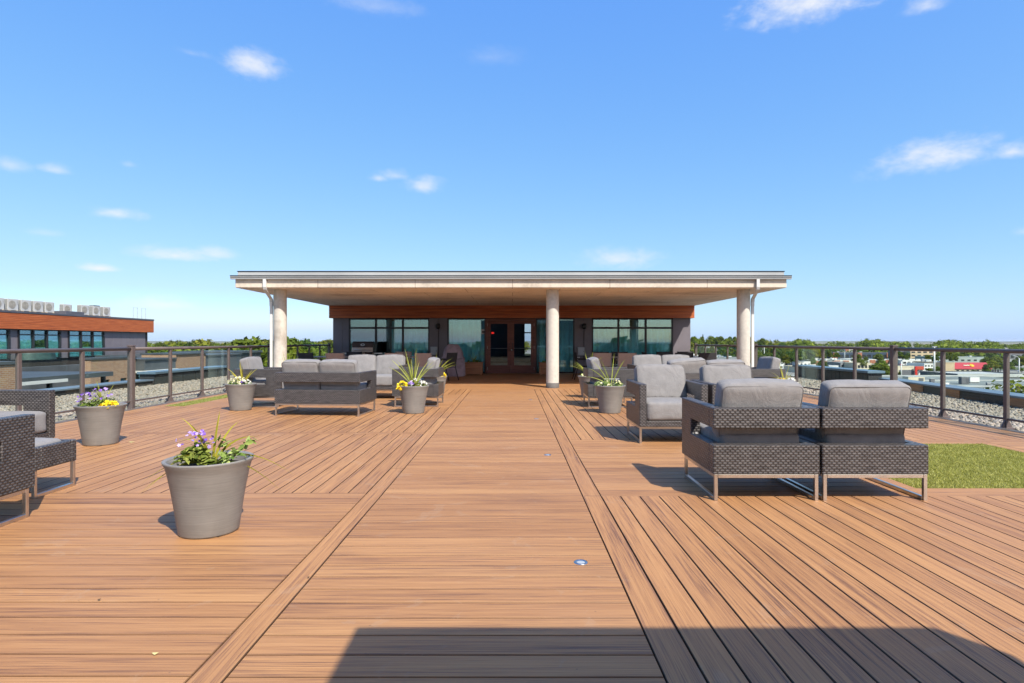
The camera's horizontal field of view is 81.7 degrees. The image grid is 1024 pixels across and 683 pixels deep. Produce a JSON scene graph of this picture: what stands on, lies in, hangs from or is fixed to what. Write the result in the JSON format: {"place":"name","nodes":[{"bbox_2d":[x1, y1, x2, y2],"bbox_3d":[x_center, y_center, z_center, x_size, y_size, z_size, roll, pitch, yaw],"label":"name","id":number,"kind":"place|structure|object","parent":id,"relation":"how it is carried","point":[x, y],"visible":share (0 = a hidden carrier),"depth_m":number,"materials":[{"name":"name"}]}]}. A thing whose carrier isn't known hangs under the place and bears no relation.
{"place":"outdoors","nodes":[
{"label":"outdoors","id":0,"kind":"place"},
{"bbox_2d":[22,371,112,387],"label":"terrace roof","id":1,"kind":"structure","parent":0,"point":[48,378],"depth_m":26.93,"materials":[{"name":"white paint"}]},
{"bbox_2d":[491,357,506,364],"bbox_3d":[-0.550,0.900,23.490,0.800,0.620,0.780,0,0,0],"label":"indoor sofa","id":2,"kind":"object","parent":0,"point":[498,360],"visible":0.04,"depth_m":23.11,"materials":[{"name":"fabric"}]},
{"bbox_2d":[0,0,1023,341],"label":"sky","id":3,"kind":"structure","parent":0,"point":[154,153],"materials":[{"name":"blue"}]},
{"bbox_2d":[148,341,1023,342],"bbox_3d":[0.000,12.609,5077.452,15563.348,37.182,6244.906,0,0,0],"label":"hills","id":4,"kind":"structure","parent":0,"point":[755,341],"depth_m":5812.43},
{"bbox_2d":[152,342,1023,374],"bbox_3d":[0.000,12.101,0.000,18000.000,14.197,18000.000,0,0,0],"label":"ground","id":5,"kind":"structure","parent":0,"point":[787,373],"depth_m":623.92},
{"bbox_2d":[0,361,14,389],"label":"brick stair block","id":6,"kind":"structure","parent":5,"relation":"on","point":[7,375],"depth_m":23.00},
{"bbox_2d":[22,364,78,389],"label":"terrace","id":7,"kind":"structure","parent":5,"relation":"on","point":[73,382],"depth_m":40.36,"materials":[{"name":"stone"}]},
{"bbox_2d":[85,356,136,384],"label":"brick stair block","id":8,"kind":"structure","parent":7,"relation":"on","point":[117,365],"depth_m":36.66,"materials":[{"name":"beige brick"}]},
{"bbox_2d":[0,310,153,366],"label":"penthouse wing","id":9,"kind":"structure","parent":5,"relation":"on","point":[55,329],"depth_m":47.91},
{"bbox_2d":[0,329,9,359],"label":"window","id":10,"kind":"structure","parent":9,"relation":"in","point":[4,338],"depth_m":42.12,"materials":[{"name":"blue glass"}]},
{"bbox_2d":[4,299,17,310],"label":"air conditioner","id":11,"kind":"object","parent":9,"relation":"on","point":[11,304],"visible":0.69,"depth_m":44.58,"materials":[{"name":"white metal"}]},
{"bbox_2d":[18,300,31,311],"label":"air conditioner","id":12,"kind":"object","parent":9,"relation":"on","point":[24,305],"visible":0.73,"depth_m":45.79,"materials":[{"name":"white metal"}]},
{"bbox_2d":[31,301,43,312],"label":"air conditioner","id":13,"kind":"object","parent":9,"relation":"on","point":[36,306],"visible":0.73,"depth_m":47.02,"materials":[{"name":"white metal"}]},
{"bbox_2d":[22,348,56,359],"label":"covered table","id":14,"kind":"object","parent":9,"relation":"in","point":[37,356],"visible":0.63,"depth_m":41.94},
{"bbox_2d":[18,329,60,357],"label":"window","id":15,"kind":"structure","parent":9,"relation":"in","point":[25,341],"depth_m":45.20,"materials":[{"name":"blue glass"}]},
{"bbox_2d":[43,302,53,312],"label":"air conditioner","id":16,"kind":"object","parent":9,"relation":"on","point":[48,307],"visible":0.7,"depth_m":48.13,"materials":[{"name":"white metal"}]},
{"bbox_2d":[59,304,71,310],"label":"air conditioner","id":17,"kind":"object","parent":9,"relation":"on","point":[65,307],"visible":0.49,"depth_m":50.89,"materials":[{"name":"white metal"}]},
{"bbox_2d":[77,305,88,314],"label":"air conditioner","id":18,"kind":"object","parent":9,"relation":"on","point":[83,308],"visible":0.57,"depth_m":52.18,"materials":[{"name":"white metal"}]},
{"bbox_2d":[68,331,104,357],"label":"window","id":19,"kind":"structure","parent":9,"relation":"in","point":[74,341],"depth_m":50.28,"materials":[{"name":"blue glass"}]},
{"bbox_2d":[89,305,99,315],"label":"air conditioner","id":20,"kind":"object","parent":9,"relation":"on","point":[94,310],"visible":0.76,"depth_m":53.43,"materials":[{"name":"white metal"}]},
{"bbox_2d":[100,307,110,316],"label":"air conditioner","id":21,"kind":"object","parent":9,"relation":"on","point":[104,311],"visible":0.65,"depth_m":54.88,"materials":[{"name":"white metal"}]},
{"bbox_2d":[36,379,153,395],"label":"parapet","id":22,"kind":"structure","parent":5,"relation":"on","point":[66,390],"depth_m":14.85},
{"bbox_2d":[135,357,177,378],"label":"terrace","id":23,"kind":"structure","parent":5,"relation":"on","point":[142,364],"depth_m":40.43,"materials":[{"name":"glass"}]},
{"bbox_2d":[140,352,206,368],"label":"terrace","id":24,"kind":"structure","parent":5,"relation":"on","point":[187,359],"depth_m":44.39,"materials":[{"name":"beige brick"}]},
{"bbox_2d":[137,366,226,384],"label":"roof curb","id":25,"kind":"structure","parent":5,"relation":"on","point":[180,374],"depth_m":18.53,"materials":[{"name":"grey metal"}]},
{"bbox_2d":[172,350,262,358],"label":"roof","id":26,"kind":"structure","parent":5,"relation":"on","point":[255,353],"depth_m":56.58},
{"bbox_2d":[206,353,241,374],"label":"terrace","id":27,"kind":"structure","parent":5,"relation":"on","point":[216,359],"depth_m":50.55,"materials":[{"name":"glass"}]},
{"bbox_2d":[151,338,332,346],"bbox_3d":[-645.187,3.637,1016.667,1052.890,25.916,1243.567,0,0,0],"label":"distant wood","id":28,"kind":"object","parent":5,"relation":"on","point":[199,342],"visible":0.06,"depth_m":553.64,"materials":[{"name":"green plant"}]},
{"bbox_2d":[223,336,268,366],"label":"tree","id":29,"kind":"object","parent":5,"relation":"on","point":[245,341],"visible":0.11,"depth_m":90.23,"materials":[{"name":"green plant"}]},
{"bbox_2d":[261,344,321,366],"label":"tree","id":30,"kind":"object","parent":5,"relation":"on","point":[265,360],"visible":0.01,"depth_m":88.42,"materials":[{"name":"green plant"}]},
{"bbox_2d":[287,336,306,349],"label":"tree","id":31,"kind":"object","parent":5,"relation":"on","point":[293,341],"visible":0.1,"depth_m":155.75,"materials":[{"name":"green plant"}]},
{"bbox_2d":[525,339,778,351],"bbox_3d":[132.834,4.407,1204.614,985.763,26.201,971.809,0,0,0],"label":"distant wood","id":32,"kind":"object","parent":5,"relation":"on","point":[527,345],"visible":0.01,"depth_m":1066.13,"materials":[{"name":"green plant"}]},
{"bbox_2d":[780,354,790,363],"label":"tree","id":33,"kind":"object","parent":5,"relation":"on","point":[785,358],"visible":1,"depth_m":409.52,"materials":[{"name":"green plant"}]},
{"bbox_2d":[805,349,815,360],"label":"tree","id":34,"kind":"object","parent":5,"relation":"on","point":[810,354],"visible":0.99,"depth_m":440.15,"materials":[{"name":"green plant"}]},
{"bbox_2d":[792,365,884,379],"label":"roof curb","id":35,"kind":"structure","parent":5,"relation":"on","point":[814,371],"depth_m":18.27,"materials":[{"name":"grey metal"}]},
{"bbox_2d":[826,361,852,367],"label":"town building","id":36,"kind":"structure","parent":5,"relation":"on","point":[840,364],"depth_m":427.66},
{"bbox_2d":[825,351,887,358],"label":"town building","id":37,"kind":"structure","parent":5,"relation":"on","point":[870,355],"depth_m":627.33,"materials":[{"name":"white concrete"}]},
{"bbox_2d":[844,362,871,368],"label":"town building","id":38,"kind":"structure","parent":5,"relation":"on","point":[850,365],"depth_m":406.31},
{"bbox_2d":[838,358,888,363],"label":"town building","id":39,"kind":"structure","parent":5,"relation":"on","point":[874,361],"depth_m":501.81,"materials":[{"name":"white concrete"}]},
{"bbox_2d":[867,362,889,370],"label":"tree","id":40,"kind":"object","parent":5,"relation":"on","point":[881,367],"visible":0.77,"depth_m":309.37,"materials":[{"name":"green plant"}]},
{"bbox_2d":[873,364,917,374],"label":"town building","id":41,"kind":"structure","parent":5,"relation":"on","point":[907,370],"depth_m":318.33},
{"bbox_2d":[777,338,1023,359],"bbox_3d":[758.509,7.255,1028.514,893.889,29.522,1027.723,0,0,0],"label":"distant wood","id":42,"kind":"object","parent":5,"relation":"on","point":[953,343],"visible":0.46,"depth_m":900.00,"materials":[{"name":"green plant"}]},
{"bbox_2d":[789,375,1023,390],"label":"town building","id":43,"kind":"structure","parent":5,"relation":"on","point":[952,379],"depth_m":197.80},
{"bbox_2d":[902,376,924,381],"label":"rooftop unit","id":44,"kind":"object","parent":43,"relation":"on","point":[919,378],"visible":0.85,"depth_m":190.00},
{"bbox_2d":[958,377,968,383],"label":"rooftop unit","id":45,"kind":"object","parent":43,"relation":"on","point":[963,380],"visible":0.99,"depth_m":182.00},
{"bbox_2d":[887,359,930,364],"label":"town building","id":46,"kind":"structure","parent":5,"relation":"on","point":[904,361],"depth_m":484.80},
{"bbox_2d":[907,363,932,370],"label":"town building","id":47,"kind":"structure","parent":5,"relation":"on","point":[927,365],"depth_m":360.51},
{"bbox_2d":[905,351,935,358],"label":"town building","id":48,"kind":"structure","parent":5,"relation":"on","point":[918,353],"depth_m":592.53,"materials":[{"name":"beige concrete"}]},
{"bbox_2d":[913,360,954,370],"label":"town building","id":49,"kind":"structure","parent":5,"relation":"on","point":[950,366],"depth_m":358.79,"materials":[{"name":"beige concrete"}]},
{"bbox_2d":[915,356,983,361],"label":"town building","id":50,"kind":"structure","parent":5,"relation":"on","point":[970,359],"depth_m":526.70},
{"bbox_2d":[879,378,1023,408],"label":"parapet","id":51,"kind":"structure","parent":5,"relation":"on","point":[983,395],"depth_m":12.65,"materials":[{"name":"grey concrete"}]},
{"bbox_2d":[920,371,1023,378],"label":"town building","id":52,"kind":"structure","parent":5,"relation":"on","point":[997,374],"depth_m":272.00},
{"bbox_2d":[954,362,998,371],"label":"town building","id":53,"kind":"structure","parent":5,"relation":"on","point":[967,366],"depth_m":359.60,"materials":[{"name":"red metal"}]},
{"bbox_2d":[986,360,1000,368],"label":"tree","id":54,"kind":"object","parent":5,"relation":"on","point":[993,364],"visible":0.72,"depth_m":364.31,"materials":[{"name":"green plant"}]},
{"bbox_2d":[985,374,1023,393],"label":"tree","id":55,"kind":"object","parent":5,"relation":"on","point":[1018,388],"visible":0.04,"depth_m":32.97,"materials":[{"name":"green plant"}]},
{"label":"roof","id":56,"kind":"structure","parent":0,"visible":0},
{"bbox_2d":[0,375,240,421],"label":"roof gravel","id":57,"kind":"structure","parent":56,"relation":"on","point":[65,402],"depth_m":13.78,"materials":[{"name":"gravel"}]},
{"bbox_2d":[0,343,330,417],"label":"railing","id":58,"kind":"object","parent":57,"relation":"on","point":[130,350],"visible":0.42,"depth_m":10.65,"materials":[{"name":"brown metal"}]},
{"bbox_2d":[777,375,1023,430],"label":"roof gravel","id":59,"kind":"structure","parent":56,"relation":"on","point":[959,404],"depth_m":11.10,"materials":[{"name":"gravel"}]},
{"bbox_2d":[694,343,1023,429],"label":"railing","id":60,"kind":"object","parent":59,"relation":"on","point":[895,349],"visible":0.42,"depth_m":9.60,"materials":[{"name":"brown metal"}]},
{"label":"deck underlay","id":61,"kind":"structure","parent":56,"relation":"on","visible":0},
{"bbox_2d":[0,373,1023,682],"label":"deck","id":62,"kind":"structure","parent":61,"relation":"on","point":[460,529],"depth_m":3.23,"materials":[{"name":"wood"}]},
{"bbox_2d":[0,414,34,526],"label":"lounge chair","id":63,"kind":"object","parent":62,"relation":"on","point":[17,454],"visible":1,"depth_m":3.95,"materials":[{"name":"wicker"}]},
{"bbox_2d":[0,390,54,437],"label":"lounge chair","id":64,"kind":"object","parent":62,"relation":"on","point":[40,404],"visible":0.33,"depth_m":6.08,"materials":[{"name":"wicker"}]},
{"bbox_2d":[31,438,75,498],"bbox_3d":[-3.970,0.991,4.735,0.660,0.419,0.430,0,0,0],"label":"ottoman","id":65,"kind":"object","parent":62,"relation":"on","point":[50,452],"visible":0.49,"depth_m":4.73,"materials":[{"name":"wicker"}]},
{"bbox_2d":[73,381,126,445],"bbox_3d":[-4.830,0.825,6.930,0.524,0.750,0.568,0,0,0],"label":"flower pot","id":66,"kind":"object","parent":62,"relation":"on","point":[100,419],"visible":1,"depth_m":6.80,"materials":[{"name":"plastic"}]},
{"bbox_2d":[138,412,284,539],"bbox_3d":[-1.901,0.820,3.760,0.961,0.760,0.524,0,0,0],"label":"flower pot","id":67,"kind":"object","parent":62,"relation":"on","point":[207,486],"visible":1,"depth_m":3.61,"materials":[{"name":"plastic"}]},
{"bbox_2d":[224,363,256,410],"bbox_3d":[-4.770,0.771,10.400,0.524,0.859,0.524,0,0,0],"label":"flower pot","id":68,"kind":"object","parent":62,"relation":"on","point":[240,393],"visible":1,"depth_m":10.24,"materials":[{"name":"ceramic"}]},
{"bbox_2d":[234,356,283,407],"bbox_3d":[-4.631,0.742,11.150,0.858,0.917,0.800,0,0,0],"label":"lounge chair","id":69,"kind":"object","parent":62,"relation":"on","point":[263,378],"visible":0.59,"depth_m":10.75,"materials":[{"name":"wicker"}]},
{"bbox_2d":[298,353,321,360],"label":"sling chair","id":70,"kind":"object","parent":62,"relation":"on","point":[305,355],"visible":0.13,"depth_m":18.00,"materials":[{"name":"black fabric"}]},
{"bbox_2d":[275,359,376,416],"bbox_3d":[-3.110,0.742,9.954,1.420,0.916,0.859,0,0,5],"label":"lounge sofa","id":71,"kind":"object","parent":62,"relation":"on","point":[333,382],"visible":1,"depth_m":9.57,"materials":[{"name":"wicker"}]},
{"bbox_2d":[325,353,344,358],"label":"sling chair","id":72,"kind":"object","parent":62,"relation":"on","point":[334,355],"visible":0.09,"depth_m":17.63,"materials":[{"name":"brown fabric"}]},
{"bbox_2d":[344,342,383,355],"bbox_3d":[-5.340,0.600,21.283,1.440,1.199,0.594,0,0,0],"label":"barbecue","id":73,"kind":"object","parent":62,"relation":"on","point":[363,347],"visible":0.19,"depth_m":21.11,"materials":[{"name":"black metal"}]},
{"bbox_2d":[348,354,409,390],"bbox_3d":[-2.990,0.741,12.745,1.420,0.917,0.859,0,0,0],"label":"lounge sofa","id":74,"kind":"object","parent":62,"relation":"on","point":[383,366],"visible":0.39,"depth_m":12.90,"materials":[{"name":"fabric"}]},
{"bbox_2d":[392,351,431,413],"bbox_3d":[-1.657,0.653,10.015,0.613,1.093,0.763,0,0,43],"label":"flower pot","id":75,"kind":"object","parent":62,"relation":"on","point":[413,394],"visible":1,"depth_m":9.82,"materials":[{"name":"plastic"}]},
{"bbox_2d":[392,357,443,406],"bbox_3d":[-1.780,0.748,11.220,0.860,0.903,0.800,0,0,0],"label":"lounge chair","id":76,"kind":"object","parent":62,"relation":"on","point":[430,376],"visible":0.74,"depth_m":10.82,"materials":[{"name":"wicker"}]},
{"bbox_2d":[414,353,431,377],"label":"sling chair","id":77,"kind":"object","parent":62,"relation":"on","point":[421,360],"visible":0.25,"depth_m":17.52,"materials":[{"name":"fabric"}]},
{"bbox_2d":[423,354,452,397],"bbox_3d":[-1.582,0.726,12.750,0.689,0.948,0.678,0,0,14],"label":"flower pot","id":78,"kind":"object","parent":62,"relation":"on","point":[443,377],"visible":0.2,"depth_m":12.62,"materials":[{"name":"ceramic"}]},
{"bbox_2d":[440,352,458,380],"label":"sling chair","id":79,"kind":"object","parent":62,"relation":"on","point":[451,358],"visible":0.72,"depth_m":18.17,"materials":[{"name":"black plastic"}]},
{"bbox_2d":[440,344,464,376],"bbox_3d":[-2.073,0.650,20.582,0.876,1.130,0.680,0,0,0],"label":"covered barbecue","id":80,"kind":"object","parent":62,"relation":"on","point":[460,362],"visible":0.71,"depth_m":20.32,"materials":[{"name":"fabric"}]},
{"bbox_2d":[465,355,483,374],"bbox_3d":[-1.416,0.763,21.530,0.700,0.874,0.520,0,0,0],"label":"planter box","id":81,"kind":"object","parent":62,"relation":"on","point":[474,366],"visible":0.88,"depth_m":21.34,"materials":[{"name":"brown wood"}]},
{"bbox_2d":[230,271,791,387],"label":"pavilion","id":82,"kind":"structure","parent":62,"relation":"on","point":[371,306],"depth_m":17.34,"materials":[{"name":"beige concrete"}]},
{"bbox_2d":[349,318,428,352],"bbox_3d":[-4.668,0.144,22.445,3.045,2.032,0.110,0,0,0],"label":"window","id":83,"kind":"structure","parent":82,"relation":"in","point":[350,319],"depth_m":22.40,"materials":[{"name":"black metal"}]},
{"bbox_2d":[392,321,427,366],"bbox_3d":[-3.920,0.200,22.612,1.400,1.960,0.135,0,0,0],"label":"window","id":84,"kind":"structure","parent":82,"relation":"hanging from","point":[415,340],"depth_m":22.61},
{"bbox_2d":[449,320,483,371],"bbox_3d":[-1.740,0.190,22.612,1.360,1.980,0.132,0,0,0],"label":"curtain","id":85,"kind":"object","parent":82,"relation":"hanging from","point":[467,336],"visible":0.7,"depth_m":22.61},
{"bbox_2d":[447,318,485,372],"bbox_3d":[-1.740,0.159,22.445,1.440,2.062,0.110,0,0,0],"label":"window","id":86,"kind":"structure","parent":82,"relation":"in","point":[448,319],"depth_m":22.39,"materials":[{"name":"black glass"}]},
{"bbox_2d":[487,320,510,372],"bbox_3d":[-0.519,0.202,22.407,0.896,1.995,0.145,0,0,0],"label":"door","id":87,"kind":"structure","parent":82,"relation":"in","point":[490,368],"depth_m":22.40,"materials":[{"name":"brown wood"}]},
{"bbox_2d":[514,357,530,364],"bbox_3d":[0.420,0.900,23.590,0.800,0.620,0.780,0,0,0],"label":"indoor sofa","id":88,"kind":"object","parent":82,"relation":"on","point":[522,360],"visible":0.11,"depth_m":23.21,"materials":[{"name":"fabric"}]},
{"bbox_2d":[511,320,533,372],"bbox_3d":[0.383,0.202,22.407,0.897,1.995,0.145,0,0,0],"label":"door","id":89,"kind":"structure","parent":82,"relation":"in","point":[514,368],"depth_m":22.40,"materials":[{"name":"brown wood"}]},
{"bbox_2d":[537,320,544,371],"bbox_3d":[1.091,0.190,22.605,0.315,1.980,0.112,0,0,-3],"label":"curtain","id":90,"kind":"object","parent":82,"relation":"hanging from","point":[540,341],"visible":0.71,"depth_m":22.61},
{"bbox_2d":[536,318,573,372],"bbox_3d":[1.612,0.159,22.445,1.455,2.062,0.110,0,0,0],"label":"window","id":91,"kind":"structure","parent":82,"relation":"in","point":[536,318],"depth_m":22.39,"materials":[{"name":"black glass"}]},
{"bbox_2d":[559,320,572,371],"bbox_3d":[1.900,0.190,22.612,0.800,1.980,0.125,0,0,0],"label":"curtain","id":92,"kind":"object","parent":82,"relation":"hanging from","point":[565,346],"visible":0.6,"depth_m":22.59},
{"bbox_2d":[593,329,669,366],"bbox_3d":[4.540,0.320,22.612,2.960,1.720,0.138,0,0,0],"label":"curtain","id":93,"kind":"object","parent":82,"relation":"hanging from","point":[631,340],"visible":0.51,"depth_m":22.61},
{"bbox_2d":[592,318,672,354],"bbox_3d":[4.535,0.144,22.445,3.070,2.032,0.110,0,0,0],"label":"window","id":94,"kind":"structure","parent":82,"relation":"in","point":[618,327],"depth_m":22.40,"materials":[{"name":"black metal"}]},
{"bbox_2d":[538,355,545,374],"bbox_3d":[1.300,0.767,21.550,0.700,0.866,0.480,0,0,0],"label":"planter box","id":95,"kind":"object","parent":62,"relation":"on","point":[542,367],"visible":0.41,"depth_m":21.33,"materials":[{"name":"brown wood"}]},
{"bbox_2d":[572,352,586,379],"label":"sling chair","id":96,"kind":"object","parent":62,"relation":"on","point":[575,357],"visible":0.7,"depth_m":18.68,"materials":[{"name":"black plastic"}]},
{"bbox_2d":[573,353,601,397],"bbox_3d":[1.711,0.709,12.651,0.800,0.983,0.777,0,0,-38],"label":"flower pot","id":97,"kind":"object","parent":62,"relation":"on","point":[582,378],"visible":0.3,"depth_m":12.61,"materials":[{"name":"ceramic"}]},
{"bbox_2d":[593,353,611,366],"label":"sling chair","id":98,"kind":"object","parent":62,"relation":"on","point":[606,359],"visible":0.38,"depth_m":17.84,"materials":[{"name":"brown fabric"}]},
{"bbox_2d":[589,359,625,413],"bbox_3d":[1.614,0.699,10.018,0.596,1.003,0.524,0,0,31],"label":"flower pot","id":99,"kind":"object","parent":62,"relation":"on","point":[609,396],"visible":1,"depth_m":9.84,"materials":[{"name":"plastic"}]},
{"bbox_2d":[583,357,634,407],"bbox_3d":[1.799,0.744,11.130,0.858,0.912,0.800,0,0,0],"label":"lounge chair","id":100,"kind":"object","parent":62,"relation":"on","point":[624,374],"visible":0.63,"depth_m":10.73,"materials":[{"name":"wicker"}]},
{"bbox_2d":[615,353,636,366],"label":"sling chair","id":101,"kind":"object","parent":62,"relation":"on","point":[626,357],"visible":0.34,"depth_m":17.70,"materials":[{"name":"brown fabric"}]},
{"bbox_2d":[627,354,689,398],"bbox_3d":[3.260,0.742,12.745,1.420,0.917,0.859,0,0,0],"label":"lounge sofa","id":102,"kind":"object","parent":62,"relation":"on","point":[637,360],"visible":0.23,"depth_m":12.94,"materials":[{"name":"fabric"}]},
{"bbox_2d":[626,364,707,442],"bbox_3d":[1.890,0.746,7.351,0.800,0.908,0.858,0,0,0],"label":"lounge chair","id":103,"kind":"object","parent":62,"relation":"on","point":[659,391],"visible":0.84,"depth_m":7.25,"materials":[{"name":"plastic"}]},
{"bbox_2d":[698,353,716,359],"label":"sling chair","id":104,"kind":"object","parent":62,"relation":"on","point":[709,356],"visible":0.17,"depth_m":18.03,"materials":[{"name":"black fabric"}]},
{"bbox_2d":[667,357,752,397],"bbox_3d":[3.110,0.729,9.854,1.420,0.943,0.859,0,0,-3],"label":"lounge sofa","id":105,"kind":"object","parent":62,"relation":"on","point":[692,366],"visible":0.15,"depth_m":9.48,"materials":[{"name":"fabric"}]},
{"bbox_2d":[691,365,751,404],"bbox_3d":[2.740,0.748,7.355,0.800,0.904,0.860,0,0,0],"label":"lounge chair","id":106,"kind":"object","parent":62,"relation":"on","point":[711,376],"visible":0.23,"depth_m":7.55,"materials":[{"name":"fabric"}]},
{"bbox_2d":[682,378,819,500],"bbox_3d":[1.915,0.743,4.887,0.800,0.914,0.855,0,0,0],"label":"lounge chair","id":107,"kind":"object","parent":62,"relation":"on","point":[745,428],"visible":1,"depth_m":4.50,"materials":[{"name":"wicker"}]},
{"bbox_2d":[751,356,785,378],"bbox_3d":[4.556,0.740,11.200,0.858,0.920,0.800,0,0,0],"label":"lounge chair","id":108,"kind":"object","parent":62,"relation":"on","point":[767,367],"visible":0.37,"depth_m":10.87,"materials":[{"name":"fabric"}]},
{"bbox_2d":[782,379,927,500],"bbox_3d":[2.735,0.748,4.889,0.800,0.904,0.858,0,0,0],"label":"lounge chair","id":109,"kind":"object","parent":62,"relation":"on","point":[860,431],"visible":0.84,"depth_m":4.46,"materials":[{"name":"wicker"}]},
{"bbox_2d":[55,392,1023,433],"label":"deck edge strip","id":110,"kind":"object","parent":61,"relation":"on","point":[1006,429],"visible":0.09,"depth_m":9.20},
{"bbox_2d":[176,398,1023,487],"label":"turf base","id":111,"kind":"object","parent":61,"relation":"on","point":[955,469],"visible":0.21,"depth_m":5.42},
{"bbox_2d":[165,394,227,405],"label":"turf","id":112,"kind":"structure","parent":111,"relation":"on","point":[200,401],"depth_m":11.85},
{"bbox_2d":[889,443,1023,487],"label":"turf","id":113,"kind":"structure","parent":111,"relation":"on","point":[977,460],"depth_m":5.64,"materials":[{"name":"plant"}]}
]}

